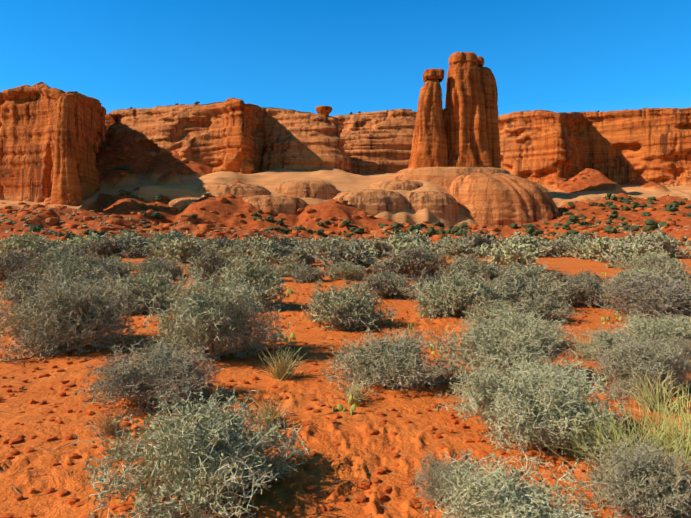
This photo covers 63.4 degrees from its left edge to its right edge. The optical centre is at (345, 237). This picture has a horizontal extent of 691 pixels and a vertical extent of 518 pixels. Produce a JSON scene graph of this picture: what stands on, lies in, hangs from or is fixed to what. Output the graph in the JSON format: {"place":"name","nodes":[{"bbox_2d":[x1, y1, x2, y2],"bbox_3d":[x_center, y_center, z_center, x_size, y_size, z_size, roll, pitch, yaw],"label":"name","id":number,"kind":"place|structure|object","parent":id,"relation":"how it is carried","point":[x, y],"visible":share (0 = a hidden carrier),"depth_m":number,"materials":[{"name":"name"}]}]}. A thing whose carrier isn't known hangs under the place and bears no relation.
{"place":"outdoors","nodes":[
{"label":"outdoors","id":0,"kind":"place"},
{"bbox_2d":[0,133,690,517],"bbox_3d":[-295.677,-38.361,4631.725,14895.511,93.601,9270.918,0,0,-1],"label":"ground","id":1,"kind":"structure","parent":0,"point":[170,181],"depth_m":5.87,"materials":[{"name":"sand"}]},
{"bbox_2d":[0,230,48,261],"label":"shrub","id":2,"kind":"object","parent":1,"relation":"on","point":[17,242],"visible":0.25,"depth_m":25.97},
{"bbox_2d":[0,248,58,280],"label":"blackbrush","id":3,"kind":"object","parent":1,"relation":"on","point":[14,262],"visible":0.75,"depth_m":17.83,"materials":[{"name":"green plant"}]},
{"bbox_2d":[0,266,59,311],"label":"blackbrush","id":4,"kind":"object","parent":1,"relation":"on","point":[23,276],"visible":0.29,"depth_m":11.68,"materials":[{"name":"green plant"}]},
{"bbox_2d":[14,261,56,281],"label":"blackbrush","id":5,"kind":"object","parent":1,"relation":"on","point":[34,268],"visible":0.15,"depth_m":16.28,"materials":[{"name":"green plant"}]},
{"bbox_2d":[1,242,81,263],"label":"shrub","id":6,"kind":"object","parent":1,"relation":"on","point":[34,253],"visible":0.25,"depth_m":22.35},
{"bbox_2d":[0,82,106,202],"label":"cliff","id":7,"kind":"structure","parent":1,"relation":"on","point":[27,129],"depth_m":333.96,"materials":[{"name":"stone"}]},
{"bbox_2d":[28,247,86,267],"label":"shrub","id":8,"kind":"object","parent":1,"relation":"on","point":[57,257],"visible":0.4,"depth_m":20.72,"materials":[{"name":"green plant"}]},
{"bbox_2d":[50,95,82,204],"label":"rock pillar","id":9,"kind":"structure","parent":1,"relation":"on","point":[66,188],"depth_m":311.40,"materials":[{"name":"stone"}]},
{"bbox_2d":[34,256,118,295],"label":"shrub","id":10,"kind":"object","parent":1,"relation":"on","point":[72,269],"visible":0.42,"depth_m":13.99,"materials":[{"name":"green plant"}]},
{"bbox_2d":[0,262,160,363],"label":"shrub","id":11,"kind":"object","parent":1,"relation":"on","point":[79,312],"visible":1,"depth_m":7.50,"materials":[{"name":"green plant"}]},
{"bbox_2d":[59,232,109,247],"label":"blackbrush","id":12,"kind":"object","parent":1,"relation":"on","point":[77,239],"visible":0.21,"depth_m":37.04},
{"bbox_2d":[62,253,130,277],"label":"shrub","id":13,"kind":"object","parent":1,"relation":"on","point":[107,268],"visible":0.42,"depth_m":18.06,"materials":[{"name":"green plant"}]},
{"bbox_2d":[84,234,131,257],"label":"blackbrush","id":14,"kind":"object","parent":1,"relation":"on","point":[102,248],"visible":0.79,"depth_m":30.29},
{"bbox_2d":[80,407,136,437],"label":"grass tuft","id":15,"kind":"object","parent":1,"relation":"on","point":[111,428],"visible":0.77,"depth_m":4.38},
{"bbox_2d":[99,427,140,460],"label":"grass tuft","id":16,"kind":"object","parent":1,"relation":"on","point":[118,439],"visible":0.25,"depth_m":3.93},
{"bbox_2d":[106,233,156,252],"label":"shrub","id":17,"kind":"object","parent":1,"relation":"on","point":[136,241],"visible":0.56,"depth_m":32.38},
{"bbox_2d":[119,246,149,258],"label":"blackbrush","id":18,"kind":"object","parent":1,"relation":"on","point":[132,252],"visible":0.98,"depth_m":30.15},
{"bbox_2d":[96,267,186,315],"bbox_3d":[-4.203,1.109,11.661,1.910,0.950,2.204,0,0,-24],"label":"shrub","id":19,"kind":"object","parent":1,"relation":"on","point":[144,286],"visible":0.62,"depth_m":11.31,"materials":[{"name":"green plant"}]},
{"bbox_2d":[120,254,187,275],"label":"shrub","id":20,"kind":"object","parent":1,"relation":"on","point":[172,263],"visible":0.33,"depth_m":19.89,"materials":[{"name":"green plant"}]},
{"bbox_2d":[139,239,172,257],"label":"blackbrush","id":21,"kind":"object","parent":1,"relation":"on","point":[151,246],"visible":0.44,"depth_m":31.59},
{"bbox_2d":[72,336,242,417],"bbox_3d":[-1.747,1.266,5.174,1.382,0.625,1.380,0,0,23],"label":"blackbrush","id":22,"kind":"object","parent":1,"relation":"on","point":[162,371],"visible":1,"depth_m":5.02,"materials":[{"name":"grey plant"}]},
{"bbox_2d":[140,260,179,280],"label":"blackbrush","id":23,"kind":"object","parent":1,"relation":"on","point":[166,268],"visible":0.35,"depth_m":18.32,"materials":[{"name":"green plant"}]},
{"bbox_2d":[148,228,186,242],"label":"blackbrush","id":24,"kind":"object","parent":1,"relation":"on","point":[160,236],"visible":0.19,"depth_m":36.97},
{"bbox_2d":[144,230,217,262],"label":"shrub","id":25,"kind":"object","parent":1,"relation":"on","point":[180,250],"visible":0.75,"depth_m":27.04,"materials":[{"name":"plant"}]},
{"bbox_2d":[168,197,199,210],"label":"rock dome","id":26,"kind":"structure","parent":1,"relation":"on","point":[179,204],"depth_m":330.23,"materials":[{"name":"stone"}]},
{"bbox_2d":[71,385,311,517],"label":"sagebrush","id":27,"kind":"object","parent":1,"relation":"on","point":[185,450],"visible":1,"depth_m":3.17,"materials":[{"name":"green plant"}]},
{"bbox_2d":[120,255,296,367],"bbox_3d":[-1.743,0.895,7.149,2.391,1.322,1.966,0,0,-32],"label":"shrub","id":28,"kind":"object","parent":1,"relation":"on","point":[214,316],"visible":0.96,"depth_m":6.91,"materials":[{"name":"green plant"}]},
{"bbox_2d":[177,238,240,286],"bbox_3d":[-3.964,0.762,16.904,1.877,1.504,2.117,0,0,-5],"label":"blackbrush","id":29,"kind":"object","parent":1,"relation":"on","point":[210,263],"visible":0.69,"depth_m":16.45,"materials":[{"name":"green plant"}]},
{"bbox_2d":[207,234,239,249],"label":"blackbrush","id":30,"kind":"object","parent":1,"relation":"on","point":[227,242],"visible":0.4,"depth_m":36.09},
{"bbox_2d":[102,98,352,173],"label":"cliff","id":31,"kind":"structure","parent":1,"relation":"on","point":[236,135],"depth_m":424.99,"materials":[{"name":"stone"}]},
{"bbox_2d":[196,183,269,195],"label":"rock dome","id":32,"kind":"structure","parent":1,"relation":"on","point":[237,189],"depth_m":340.18,"materials":[{"name":"stone"}]},
{"bbox_2d":[216,241,289,309],"bbox_3d":[-1.994,0.819,12.034,1.775,1.482,2.002,0,0,0],"label":"shrub","id":33,"kind":"object","parent":1,"relation":"on","point":[253,274],"visible":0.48,"depth_m":11.60,"materials":[{"name":"green plant"}]},
{"bbox_2d":[233,238,288,259],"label":"shrub","id":34,"kind":"object","parent":1,"relation":"on","point":[265,246],"visible":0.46,"depth_m":27.25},
{"bbox_2d":[245,246,280,265],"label":"blackbrush","id":35,"kind":"object","parent":1,"relation":"on","point":[268,254],"visible":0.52,"depth_m":25.02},
{"bbox_2d":[250,395,297,428],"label":"grass tuft","id":36,"kind":"object","parent":1,"relation":"on","point":[273,417],"visible":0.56,"depth_m":4.53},
{"bbox_2d":[242,195,307,214],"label":"rock dome","id":37,"kind":"structure","parent":1,"relation":"on","point":[277,204],"depth_m":329.74,"materials":[{"name":"stone"}]},
{"bbox_2d":[258,231,304,247],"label":"blackbrush","id":38,"kind":"object","parent":1,"relation":"on","point":[285,243],"visible":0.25,"depth_m":36.21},
{"bbox_2d":[258,347,307,380],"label":"grass tuft","id":39,"kind":"object","parent":1,"relation":"on","point":[282,371],"visible":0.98,"depth_m":6.08,"materials":[{"name":"plant"}]},
{"bbox_2d":[277,261,303,276],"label":"blackbrush","id":40,"kind":"object","parent":1,"relation":"on","point":[287,267],"visible":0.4,"depth_m":20.04,"materials":[{"name":"green plant"}]},
{"bbox_2d":[270,245,323,266],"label":"shrub","id":41,"kind":"object","parent":1,"relation":"on","point":[301,254],"visible":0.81,"depth_m":24.39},
{"bbox_2d":[280,263,327,283],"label":"blackbrush","id":42,"kind":"object","parent":1,"relation":"on","point":[306,275],"visible":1,"depth_m":18.17,"materials":[{"name":"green plant"}]},
{"bbox_2d":[275,180,337,198],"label":"rock dome","id":43,"kind":"structure","parent":1,"relation":"on","point":[314,189],"depth_m":350.52,"materials":[{"name":"stone"}]},
{"bbox_2d":[304,235,346,260],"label":"shrub","id":44,"kind":"object","parent":1,"relation":"on","point":[331,243],"visible":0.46,"depth_m":28.44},
{"bbox_2d":[309,241,375,273],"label":"blackbrush","id":45,"kind":"object","parent":1,"relation":"on","point":[356,254],"visible":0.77,"depth_m":21.71,"materials":[{"name":"plant"}]},
{"bbox_2d":[0,287,688,517],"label":"pebbles","id":46,"kind":"object","parent":1,"relation":"on","point":[288,415],"visible":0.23,"depth_m":4.34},
{"bbox_2d":[0,287,690,517],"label":"sand clods","id":47,"kind":"object","parent":1,"relation":"on","point":[309,489],"visible":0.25,"depth_m":4.28,"materials":[{"name":"orange"}]},
{"bbox_2d":[0,206,690,250],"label":"distant scrub","id":48,"kind":"object","parent":1,"relation":"on","point":[209,234],"depth_m":266.08,"materials":[{"name":"plant"}]},
{"bbox_2d":[0,139,690,240],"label":"talus boulders","id":49,"kind":"object","parent":1,"relation":"on","point":[202,227],"visible":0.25,"depth_m":291.92,"materials":[{"name":"stone"}]},
{"bbox_2d":[1,202,690,242],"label":"slope stones","id":50,"kind":"object","parent":1,"relation":"on","point":[241,220],"visible":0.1,"depth_m":273.52,"materials":[{"name":"stone"}]},
{"bbox_2d":[323,260,373,280],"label":"blackbrush","id":51,"kind":"object","parent":1,"relation":"on","point":[347,271],"visible":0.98,"depth_m":18.74,"materials":[{"name":"green plant"}]},
{"bbox_2d":[301,279,396,331],"bbox_3d":[0.009,1.141,9.517,1.550,0.829,1.788,0,0,-22],"label":"shrub","id":52,"kind":"object","parent":1,"relation":"on","point":[346,309],"visible":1,"depth_m":9.18,"materials":[{"name":"green plant"}]},
{"bbox_2d":[10,145,690,241],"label":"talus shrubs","id":53,"kind":"object","parent":1,"relation":"on","point":[651,225],"visible":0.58,"depth_m":300.98,"materials":[{"name":"plant"}]},
{"bbox_2d":[337,380,374,403],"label":"grass tuft","id":54,"kind":"object","parent":1,"relation":"on","point":[355,397],"visible":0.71,"depth_m":5.21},
{"bbox_2d":[330,240,384,266],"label":"shrub","id":55,"kind":"object","parent":1,"relation":"on","point":[373,251],"visible":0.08,"depth_m":25.33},
{"bbox_2d":[332,189,406,215],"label":"rock dome","id":56,"kind":"structure","parent":1,"relation":"on","point":[374,202],"depth_m":339.61,"materials":[{"name":"stone"}]},
{"bbox_2d":[332,109,416,173],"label":"cliff","id":57,"kind":"structure","parent":1,"relation":"on","point":[378,141],"depth_m":479.62,"materials":[{"name":"stone"}]},
{"bbox_2d":[358,234,394,257],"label":"blackbrush","id":58,"kind":"object","parent":1,"relation":"on","point":[380,247],"visible":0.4,"depth_m":30.91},
{"bbox_2d":[356,270,418,299],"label":"blackbrush","id":59,"kind":"object","parent":1,"relation":"on","point":[386,285],"visible":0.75,"depth_m":13.74,"materials":[{"name":"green plant"}]},
{"bbox_2d":[320,326,467,398],"bbox_3d":[0.537,1.243,5.865,1.640,0.669,1.368,0,0,2],"label":"blackbrush","id":60,"kind":"object","parent":1,"relation":"on","point":[397,362],"visible":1,"depth_m":5.71,"materials":[{"name":"grey plant"}]},
{"bbox_2d":[369,180,422,190],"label":"rock dome","id":61,"kind":"structure","parent":1,"relation":"on","point":[408,185],"depth_m":370.00,"materials":[{"name":"stone"}]},
{"bbox_2d":[384,227,433,245],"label":"blackbrush","id":62,"kind":"object","parent":1,"relation":"on","point":[401,236],"visible":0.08,"depth_m":39.69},
{"bbox_2d":[381,238,439,264],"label":"shrub","id":63,"kind":"object","parent":1,"relation":"on","point":[398,245],"visible":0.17,"depth_m":24.28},
{"bbox_2d":[370,242,451,280],"bbox_3d":[2.432,0.843,19.290,3.216,1.395,2.703,0,0,-40],"label":"blackbrush","id":64,"kind":"object","parent":1,"relation":"on","point":[413,260],"visible":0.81,"depth_m":18.82,"materials":[{"name":"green plant"}]},
{"bbox_2d":[394,232,445,251],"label":"shrub","id":65,"kind":"object","parent":1,"relation":"on","point":[413,238],"visible":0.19,"depth_m":32.45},
{"bbox_2d":[401,265,447,301],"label":"shrub","id":66,"kind":"object","parent":1,"relation":"on","point":[427,279],"visible":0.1,"depth_m":12.94,"materials":[{"name":"green plant"}]},
{"bbox_2d":[403,191,458,221],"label":"rock dome","id":67,"kind":"structure","parent":1,"relation":"on","point":[441,205],"depth_m":345.27,"materials":[{"name":"stone"}]},
{"bbox_2d":[406,449,487,512],"bbox_3d":[0.605,1.417,3.276,0.496,0.301,0.496,0,0,37],"label":"blackbrush","id":68,"kind":"object","parent":1,"relation":"on","point":[438,472],"visible":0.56,"depth_m":3.24,"materials":[{"name":"grey plant"}]},
{"bbox_2d":[391,167,509,189],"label":"rock ledge","id":69,"kind":"object","parent":1,"relation":"on","point":[444,177],"visible":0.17,"depth_m":382.23,"materials":[{"name":"stone"}]},
{"bbox_2d":[408,79,447,168],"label":"rock pillar","id":70,"kind":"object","parent":69,"relation":"on","point":[429,144],"visible":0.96,"depth_m":390.65,"materials":[{"name":"stone"}]},
{"bbox_2d":[423,69,443,81],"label":"caprock","id":71,"kind":"structure","parent":70,"relation":"on","point":[433,74],"depth_m":392.34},
{"bbox_2d":[442,108,451,156],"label":"rock spire","id":72,"kind":"structure","parent":69,"relation":"on","point":[446,119],"depth_m":399.10,"materials":[{"name":"stone"}]},
{"bbox_2d":[445,62,492,167],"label":"rock pillar","id":73,"kind":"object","parent":69,"relation":"on","point":[464,102],"visible":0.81,"depth_m":393.69,"materials":[{"name":"stone"}]},
{"bbox_2d":[448,52,476,65],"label":"caprock","id":74,"kind":"structure","parent":73,"relation":"attached to","point":[461,57],"depth_m":395.27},
{"bbox_2d":[479,67,500,167],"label":"rock pillar","id":75,"kind":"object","parent":69,"relation":"on","point":[490,92],"visible":0.65,"depth_m":403.86,"materials":[{"name":"stone"}]},
{"bbox_2d":[396,265,506,320],"bbox_3d":[2.130,1.044,10.908,2.189,0.988,1.912,0,0,-32],"label":"shrub","id":76,"kind":"object","parent":1,"relation":"on","point":[451,296],"visible":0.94,"depth_m":10.44,"materials":[{"name":"green plant"}]},
{"bbox_2d":[432,238,479,257],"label":"blackbrush","id":77,"kind":"object","parent":1,"relation":"on","point":[459,248],"visible":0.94,"depth_m":29.87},
{"bbox_2d":[442,226,501,254],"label":"shrub","id":78,"kind":"object","parent":1,"relation":"on","point":[479,240],"visible":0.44,"depth_m":33.11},
{"bbox_2d":[434,253,512,286],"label":"blackbrush","id":79,"kind":"object","parent":1,"relation":"on","point":[484,274],"visible":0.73,"depth_m":16.51,"materials":[{"name":"green plant"}]},
{"bbox_2d":[460,295,532,324],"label":"blackbrush","id":80,"kind":"object","parent":1,"relation":"on","point":[487,307],"visible":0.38,"depth_m":9.20,"materials":[{"name":"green plant"}]},
{"bbox_2d":[427,302,581,390],"bbox_3d":[1.745,1.145,6.017,1.424,0.849,1.491,0,0,-29],"label":"shrub","id":81,"kind":"object","parent":1,"relation":"on","point":[506,340],"visible":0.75,"depth_m":5.94,"materials":[{"name":"green plant"}]},
{"bbox_2d":[449,173,561,227],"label":"rock dome","id":82,"kind":"structure","parent":1,"relation":"on","point":[501,200],"depth_m":349.92,"materials":[{"name":"stone"}]},
{"bbox_2d":[473,239,544,271],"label":"shrub","id":83,"kind":"object","parent":1,"relation":"on","point":[509,255],"visible":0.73,"depth_m":21.78,"materials":[{"name":"plant"}]},
{"bbox_2d":[452,309,577,355],"bbox_3d":[2.310,1.265,7.615,1.900,0.564,1.586,0,0,-41],"label":"shrub","id":84,"kind":"object","parent":1,"relation":"on","point":[562,338],"visible":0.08,"depth_m":7.68,"materials":[{"name":"green plant"}]},
{"bbox_2d":[488,260,557,286],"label":"blackbrush","id":85,"kind":"object","parent":1,"relation":"on","point":[528,271],"visible":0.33,"depth_m":14.66,"materials":[{"name":"green plant"}]},
{"bbox_2d":[422,448,624,517],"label":"shrub","id":86,"kind":"object","parent":1,"relation":"on","point":[494,494],"visible":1,"depth_m":2.70,"materials":[{"name":"green plant"}]},
{"bbox_2d":[477,269,572,309],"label":"shrub","id":87,"kind":"object","parent":1,"relation":"on","point":[517,289],"visible":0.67,"depth_m":11.31,"materials":[{"name":"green plant"}]},
{"bbox_2d":[495,231,554,257],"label":"shrub","id":88,"kind":"object","parent":1,"relation":"on","point":[536,242],"visible":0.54,"depth_m":30.99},
{"bbox_2d":[434,347,641,476],"bbox_3d":[1.432,1.224,4.270,1.460,0.704,1.462,0,0,1],"label":"shrub","id":89,"kind":"object","parent":1,"relation":"on","point":[522,399],"visible":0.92,"depth_m":4.09,"materials":[{"name":"green plant"}]},
{"bbox_2d":[503,293,586,324],"bbox_3d":[3.522,1.246,9.940,1.277,0.566,1.461,0,0,-17],"label":"blackbrush","id":90,"kind":"object","parent":1,"relation":"on","point":[538,306],"visible":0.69,"depth_m":9.79,"materials":[{"name":"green plant"}]},
{"bbox_2d":[542,238,572,256],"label":"blackbrush","id":91,"kind":"object","parent":1,"relation":"on","point":[560,249],"visible":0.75,"depth_m":31.16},
{"bbox_2d":[563,241,589,258],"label":"blackbrush","id":92,"kind":"object","parent":1,"relation":"on","point":[573,250],"visible":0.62,"depth_m":29.88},
{"bbox_2d":[540,269,617,307],"bbox_3d":[5.202,1.127,12.459,1.882,0.845,1.644,0,0,0],"label":"blackbrush","id":93,"kind":"object","parent":1,"relation":"on","point":[587,291],"visible":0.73,"depth_m":12.07,"materials":[{"name":"grey plant"}]},
{"bbox_2d":[558,269,609,284],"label":"blackbrush","id":94,"kind":"object","parent":1,"relation":"on","point":[596,277],"visible":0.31,"depth_m":15.81,"materials":[{"name":"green plant"}]},
{"bbox_2d":[498,107,690,190],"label":"cliff","id":95,"kind":"structure","parent":1,"relation":"on","point":[550,150],"depth_m":494.61,"materials":[{"name":"stone"}]},
{"bbox_2d":[540,402,660,464],"bbox_3d":[1.720,1.361,3.958,0.948,0.405,0.614,0,0,23],"label":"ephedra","id":96,"kind":"object","parent":1,"relation":"on","point":[582,444],"visible":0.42,"depth_m":3.90,"materials":[{"name":"plant"}]},
{"bbox_2d":[577,238,627,259],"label":"shrub","id":97,"kind":"object","parent":1,"relation":"on","point":[593,250],"visible":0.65,"depth_m":28.39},
{"bbox_2d":[561,323,646,362],"bbox_3d":[3.259,1.313,6.937,1.208,0.479,1.008,0,0,15],"label":"blackbrush","id":98,"kind":"object","parent":1,"relation":"on","point":[603,338],"visible":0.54,"depth_m":6.89,"materials":[{"name":"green plant"}]},
{"bbox_2d":[531,394,690,517],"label":"grass tuft","id":99,"kind":"object","parent":1,"relation":"on","point":[650,440],"visible":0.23,"depth_m":3.32,"materials":[{"name":"plant"}]},
{"bbox_2d":[605,251,645,267],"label":"blackbrush","id":100,"kind":"object","parent":1,"relation":"on","point":[623,255],"visible":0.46,"depth_m":23.62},
{"bbox_2d":[591,234,665,262],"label":"shrub","id":101,"kind":"object","parent":1,"relation":"on","point":[638,247],"visible":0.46,"depth_m":25.54,"materials":[{"name":"plant"}]},
{"bbox_2d":[575,431,690,517],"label":"blackbrush","id":102,"kind":"object","parent":1,"relation":"on","point":[639,496],"visible":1,"depth_m":3.00,"materials":[{"name":"grey plant"}]},
{"bbox_2d":[611,266,662,280],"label":"blackbrush","id":103,"kind":"object","parent":1,"relation":"on","point":[637,271],"visible":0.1,"depth_m":16.13,"materials":[{"name":"green plant"}]},
{"bbox_2d":[585,267,690,324],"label":"blackbrush","id":104,"kind":"object","parent":1,"relation":"on","point":[645,295],"visible":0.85,"depth_m":8.79,"materials":[{"name":"grey plant"}]},
{"bbox_2d":[590,322,690,405],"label":"blackbrush","id":105,"kind":"object","parent":1,"relation":"on","point":[626,359],"visible":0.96,"depth_m":5.46,"materials":[{"name":"grey plant"}]},
{"bbox_2d":[617,253,671,271],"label":"shrub","id":106,"kind":"object","parent":1,"relation":"on","point":[634,260],"visible":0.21,"depth_m":22.05,"materials":[{"name":"green plant"}]},
{"bbox_2d":[622,224,671,251],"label":"shrub","id":107,"kind":"object","parent":1,"relation":"on","point":[640,233],"visible":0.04,"depth_m":33.16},
{"bbox_2d":[606,382,690,466],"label":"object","id":108,"kind":"object","parent":1,"relation":"on","point":[683,419],"visible":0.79,"depth_m":3.94,"materials":[{"name":"plant"}]},
{"bbox_2d":[615,310,690,348],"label":"shrub","id":109,"kind":"object","parent":1,"relation":"on","point":[665,327],"visible":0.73,"depth_m":7.32,"materials":[{"name":"green plant"}]},
{"bbox_2d":[620,367,689,414],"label":"grass tuft","id":110,"kind":"object","parent":1,"relation":"on","point":[650,390],"visible":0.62,"depth_m":4.94,"materials":[{"name":"plant"}]},
{"bbox_2d":[621,252,690,276],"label":"shrub","id":111,"kind":"object","parent":1,"relation":"on","point":[650,262],"visible":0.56,"depth_m":19.91,"materials":[{"name":"green plant"}]},
{"bbox_2d":[622,232,690,258],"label":"shrub","id":112,"kind":"object","parent":1,"relation":"on","point":[673,243],"visible":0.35,"depth_m":29.12,"materials":[{"name":"plant"}]},
{"bbox_2d":[642,254,690,289],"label":"shrub","id":113,"kind":"object","parent":1,"relation":"on","point":[667,272],"visible":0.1,"depth_m":12.20,"materials":[{"name":"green plant"}]},
{"bbox_2d":[642,334,690,369],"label":"shrub","id":114,"kind":"object","parent":1,"relation":"on","point":[686,347],"visible":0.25,"depth_m":6.50,"materials":[{"name":"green plant"}]},
{"bbox_2d":[0,0,690,115],"label":"sky","id":115,"kind":"structure","parent":0,"point":[346,56],"materials":[{"name":"blue"}]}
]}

